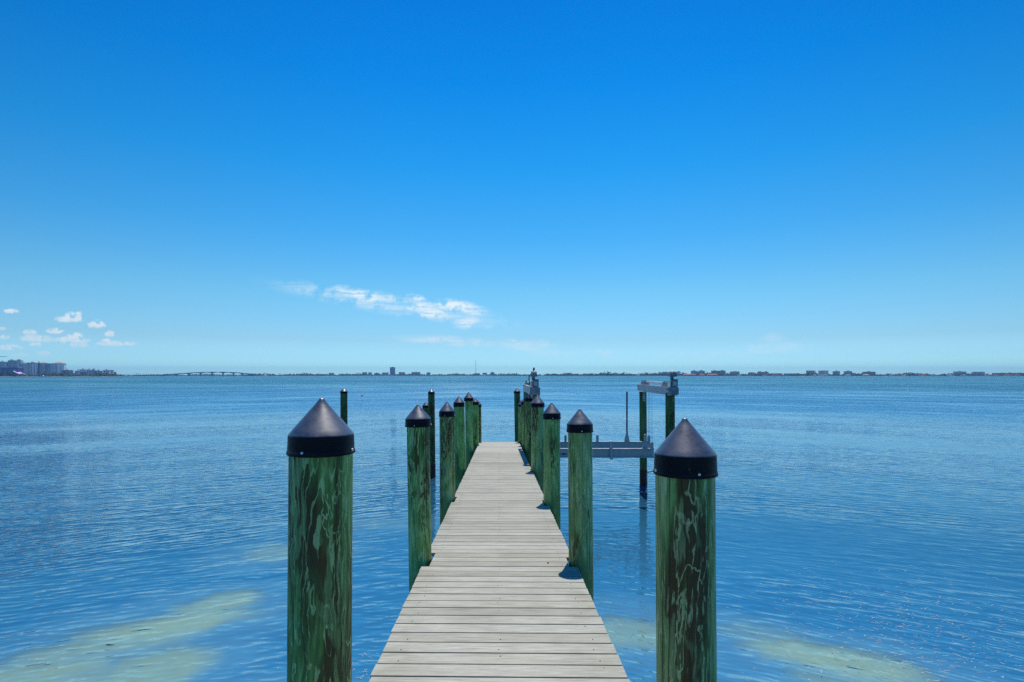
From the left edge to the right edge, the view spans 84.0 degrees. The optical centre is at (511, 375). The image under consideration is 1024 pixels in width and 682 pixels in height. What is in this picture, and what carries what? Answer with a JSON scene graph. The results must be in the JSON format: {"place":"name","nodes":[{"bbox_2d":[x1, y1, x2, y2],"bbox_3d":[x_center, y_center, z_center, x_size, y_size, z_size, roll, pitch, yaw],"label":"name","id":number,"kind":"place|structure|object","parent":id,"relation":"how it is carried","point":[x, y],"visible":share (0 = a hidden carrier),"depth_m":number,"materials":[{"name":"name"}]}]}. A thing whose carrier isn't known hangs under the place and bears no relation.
{"place":"outdoors","nodes":[
{"label":"outdoors","id":0,"kind":"place"},
{"bbox_2d":[0,376,114,376],"bbox_3d":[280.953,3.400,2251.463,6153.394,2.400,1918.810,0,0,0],"label":"shore land","id":1,"kind":"structure","parent":0,"point":[58,376],"depth_m":1313.75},
{"bbox_2d":[0,361,7,366],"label":"apartment building","id":2,"kind":"structure","parent":1,"relation":"on","point":[3,364],"depth_m":1462.76,"materials":[{"name":"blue concrete"}]},
{"bbox_2d":[0,367,26,375],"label":"concert hall","id":3,"kind":"structure","parent":1,"relation":"on","point":[13,370],"depth_m":1324.85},
{"bbox_2d":[8,359,22,366],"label":"apartment building","id":4,"kind":"structure","parent":1,"relation":"on","point":[12,363],"depth_m":1473.75,"materials":[{"name":"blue concrete"}]},
{"bbox_2d":[18,362,25,373],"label":"apartment building","id":5,"kind":"structure","parent":1,"relation":"on","point":[23,365],"depth_m":1456.24,"materials":[{"name":"grey concrete"}]},
{"bbox_2d":[26,362,37,374],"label":"apartment building","id":6,"kind":"structure","parent":1,"relation":"on","point":[32,368],"depth_m":1428.98,"materials":[{"name":"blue concrete"}]},
{"bbox_2d":[40,362,45,373],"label":"apartment building","id":7,"kind":"structure","parent":1,"relation":"on","point":[42,368],"depth_m":1436.44,"materials":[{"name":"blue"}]},
{"bbox_2d":[45,363,50,373],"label":"apartment building","id":8,"kind":"structure","parent":1,"relation":"on","point":[47,368],"depth_m":1422.96,"materials":[{"name":"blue concrete"}]},
{"bbox_2d":[51,362,65,373],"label":"apartment building","id":9,"kind":"structure","parent":1,"relation":"on","point":[57,367],"depth_m":1416.44,"materials":[{"name":"blue"}]},
{"bbox_2d":[62,369,72,373],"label":"apartment building","id":10,"kind":"structure","parent":1,"relation":"on","point":[67,371],"depth_m":1399.38,"materials":[{"name":"grey concrete"}]},
{"bbox_2d":[87,369,95,373],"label":"apartment building","id":11,"kind":"structure","parent":1,"relation":"on","point":[90,371],"depth_m":1405.22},
{"bbox_2d":[0,371,1023,375],"bbox_3d":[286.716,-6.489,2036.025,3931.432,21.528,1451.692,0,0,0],"label":"shore woods","id":12,"kind":"object","parent":1,"relation":"on","point":[516,374],"visible":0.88,"depth_m":2145.18,"materials":[{"name":"green plant"}]},
{"bbox_2d":[691,370,704,373],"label":"apartment building","id":13,"kind":"structure","parent":1,"relation":"on","point":[695,372],"depth_m":2183.79,"materials":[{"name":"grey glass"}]},
{"bbox_2d":[711,370,725,373],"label":"apartment building","id":14,"kind":"structure","parent":1,"relation":"on","point":[713,371],"depth_m":2146.64,"materials":[{"name":"grey concrete"}]},
{"bbox_2d":[818,371,827,374],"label":"apartment building","id":15,"kind":"structure","parent":1,"relation":"on","point":[823,372],"depth_m":2063.43,"materials":[{"name":"grey concrete"}]},
{"bbox_2d":[390,367,394,374],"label":"apartment building","id":16,"kind":"structure","parent":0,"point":[392,370],"depth_m":2767.39,"materials":[{"name":"grey concrete"}]},
{"bbox_2d":[0,519,949,681],"bbox_3d":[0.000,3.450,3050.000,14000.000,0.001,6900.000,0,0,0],"label":"seabed","id":17,"kind":"structure","parent":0,"point":[155,648],"depth_m":7.15,"materials":[{"name":"beige sand"}]},
{"bbox_2d":[0,376,1023,681],"bbox_3d":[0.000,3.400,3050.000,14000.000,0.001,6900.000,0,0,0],"label":"water","id":18,"kind":"structure","parent":0,"point":[122,498],"depth_m":15.07,"materials":[{"name":"blue liquid"}]},
{"bbox_2d":[159,372,261,375],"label":"bridge","id":19,"kind":"structure","parent":18,"relation":"in","point":[177,374],"depth_m":2207.95,"materials":[{"name":"concrete"}]},
{"bbox_2d":[286,398,354,681],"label":"dock piling","id":20,"kind":"object","parent":18,"relation":"in","point":[320,451],"visible":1,"depth_m":2.19,"materials":[{"name":"green wood"}]},
{"bbox_2d":[340,388,347,424],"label":"mooring piling","id":21,"kind":"object","parent":18,"relation":"in","point":[343,406],"visible":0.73,"depth_m":19.11,"materials":[{"name":"green wood"}]},
{"bbox_2d":[405,404,431,592],"bbox_3d":[-0.860,2.162,5.358,0.252,3.777,0.249,-1,0,0],"label":"dock piling","id":22,"kind":"object","parent":18,"relation":"in","point":[418,424],"visible":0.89,"depth_m":5.27,"materials":[{"name":"green wood"}]},
{"bbox_2d":[422,402,427,413],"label":"mooring piling","id":23,"kind":"object","parent":18,"relation":"in","point":[425,406],"visible":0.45,"depth_m":20.10,"materials":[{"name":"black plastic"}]},
{"bbox_2d":[428,389,435,477],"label":"mooring piling","id":24,"kind":"object","parent":18,"relation":"in","point":[431,403],"visible":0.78,"depth_m":18.80,"materials":[{"name":"green wood"}]},
{"bbox_2d":[439,401,454,524],"bbox_3d":[-0.974,2.223,8.610,0.250,3.654,0.252,0,0,0],"label":"dock piling","id":25,"kind":"object","parent":18,"relation":"in","point":[447,449],"visible":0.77,"depth_m":8.51,"materials":[{"name":"green wood"}]},
{"bbox_2d":[453,396,465,499],"bbox_3d":[-1.111,2.249,12.258,0.252,3.603,0.249,-1,0,0],"label":"dock piling","id":26,"kind":"object","parent":18,"relation":"in","point":[460,456],"visible":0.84,"depth_m":12.16,"materials":[{"name":"green wood"}]},
{"bbox_2d":[464,392,473,469],"bbox_3d":[-1.258,2.273,16.849,0.298,3.553,0.298,-1,0,0],"label":"dock piling","id":27,"kind":"object","parent":18,"relation":"in","point":[468,399],"visible":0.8,"depth_m":16.75,"materials":[{"name":"green wood"}]},
{"bbox_2d":[473,398,478,454],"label":"dock piling","id":28,"kind":"object","parent":18,"relation":"in","point":[475,423],"visible":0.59,"depth_m":18.61,"materials":[{"name":"green wood"}]},
{"bbox_2d":[479,402,481,442],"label":"dock piling","id":29,"kind":"object","parent":18,"relation":"in","point":[480,406],"visible":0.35,"depth_m":19.98,"materials":[{"name":"green wood"}]},
{"bbox_2d":[514,388,519,441],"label":"mooring piling","id":30,"kind":"object","parent":18,"relation":"in","point":[516,396],"visible":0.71,"depth_m":21.80,"materials":[{"name":"green wood"}]},
{"bbox_2d":[518,400,521,447],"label":"dock piling","id":31,"kind":"object","parent":18,"relation":"in","point":[519,426],"visible":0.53,"depth_m":19.96,"materials":[{"name":"green wood"}]},
{"bbox_2d":[521,400,523,451],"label":"dock piling","id":32,"kind":"object","parent":18,"relation":"in","point":[522,413],"visible":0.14,"depth_m":18.62,"materials":[{"name":"green wood"}]},
{"bbox_2d":[523,392,527,453],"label":"lift piling","id":33,"kind":"object","parent":18,"relation":"in","point":[524,394],"visible":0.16,"depth_m":17.63,"materials":[{"name":"green wood"}]},
{"bbox_2d":[524,394,531,466],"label":"dock piling","id":34,"kind":"object","parent":18,"relation":"in","point":[528,399],"visible":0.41,"depth_m":16.88,"materials":[{"name":"green wood"}]},
{"bbox_2d":[530,395,544,491],"bbox_3d":[0.537,2.233,12.068,0.311,3.634,0.305,0,0,0],"label":"dock piling","id":35,"kind":"object","parent":18,"relation":"in","point":[537,405],"visible":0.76,"depth_m":11.96,"materials":[{"name":"green wood"}]},
{"bbox_2d":[542,402,560,530],"bbox_3d":[0.589,2.225,8.347,0.276,3.649,0.272,0,0,0],"label":"dock piling","id":36,"kind":"object","parent":18,"relation":"in","point":[551,418],"visible":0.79,"depth_m":8.24,"materials":[{"name":"green wood"}]},
{"bbox_2d":[566,409,593,601],"bbox_3d":[0.644,2.181,5.288,0.254,3.738,0.252,0,0,0],"label":"dock piling","id":37,"kind":"object","parent":18,"relation":"in","point":[579,429],"visible":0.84,"depth_m":5.20,"materials":[{"name":"green wood"}]},
{"bbox_2d":[639,392,646,484],"bbox_3d":[4.084,2.282,17.700,0.238,3.537,0.238,0,0,0],"label":"lift piling","id":38,"kind":"object","parent":18,"relation":"in","point":[643,428],"visible":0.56,"depth_m":17.60,"materials":[{"name":"green wood"}]},
{"bbox_2d":[665,393,674,438],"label":"lift piling","id":39,"kind":"object","parent":18,"relation":"in","point":[669,414],"visible":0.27,"depth_m":13.81,"materials":[{"name":"green wood"}]},
{"bbox_2d":[523,368,678,485],"bbox_3d":[2.386,1.635,15.791,4.080,3.630,4.467,0,0,0],"label":"lift","id":40,"kind":"object","parent":39,"relation":"attached to","point":[625,448],"visible":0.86,"depth_m":14.99,"materials":[{"name":"metal"}]},
{"bbox_2d":[653,418,717,681],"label":"dock piling","id":41,"kind":"object","parent":18,"relation":"in","point":[685,471],"visible":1,"depth_m":2.30,"materials":[{"name":"green wood"}]},
{"bbox_2d":[369,442,629,681],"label":"dock","id":42,"kind":"object","parent":41,"relation":"attached to","point":[494,596],"visible":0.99,"depth_m":4.22,"materials":[{"name":"grey wood"}]},
{"bbox_2d":[0,0,1023,374],"label":"sky","id":43,"kind":"structure","parent":0,"point":[445,187],"materials":[{"name":"blue"}]},
{"bbox_2d":[258,566,1023,681],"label":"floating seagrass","id":44,"kind":"object","parent":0,"point":[879,639],"visible":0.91,"depth_m":7.27}
]}

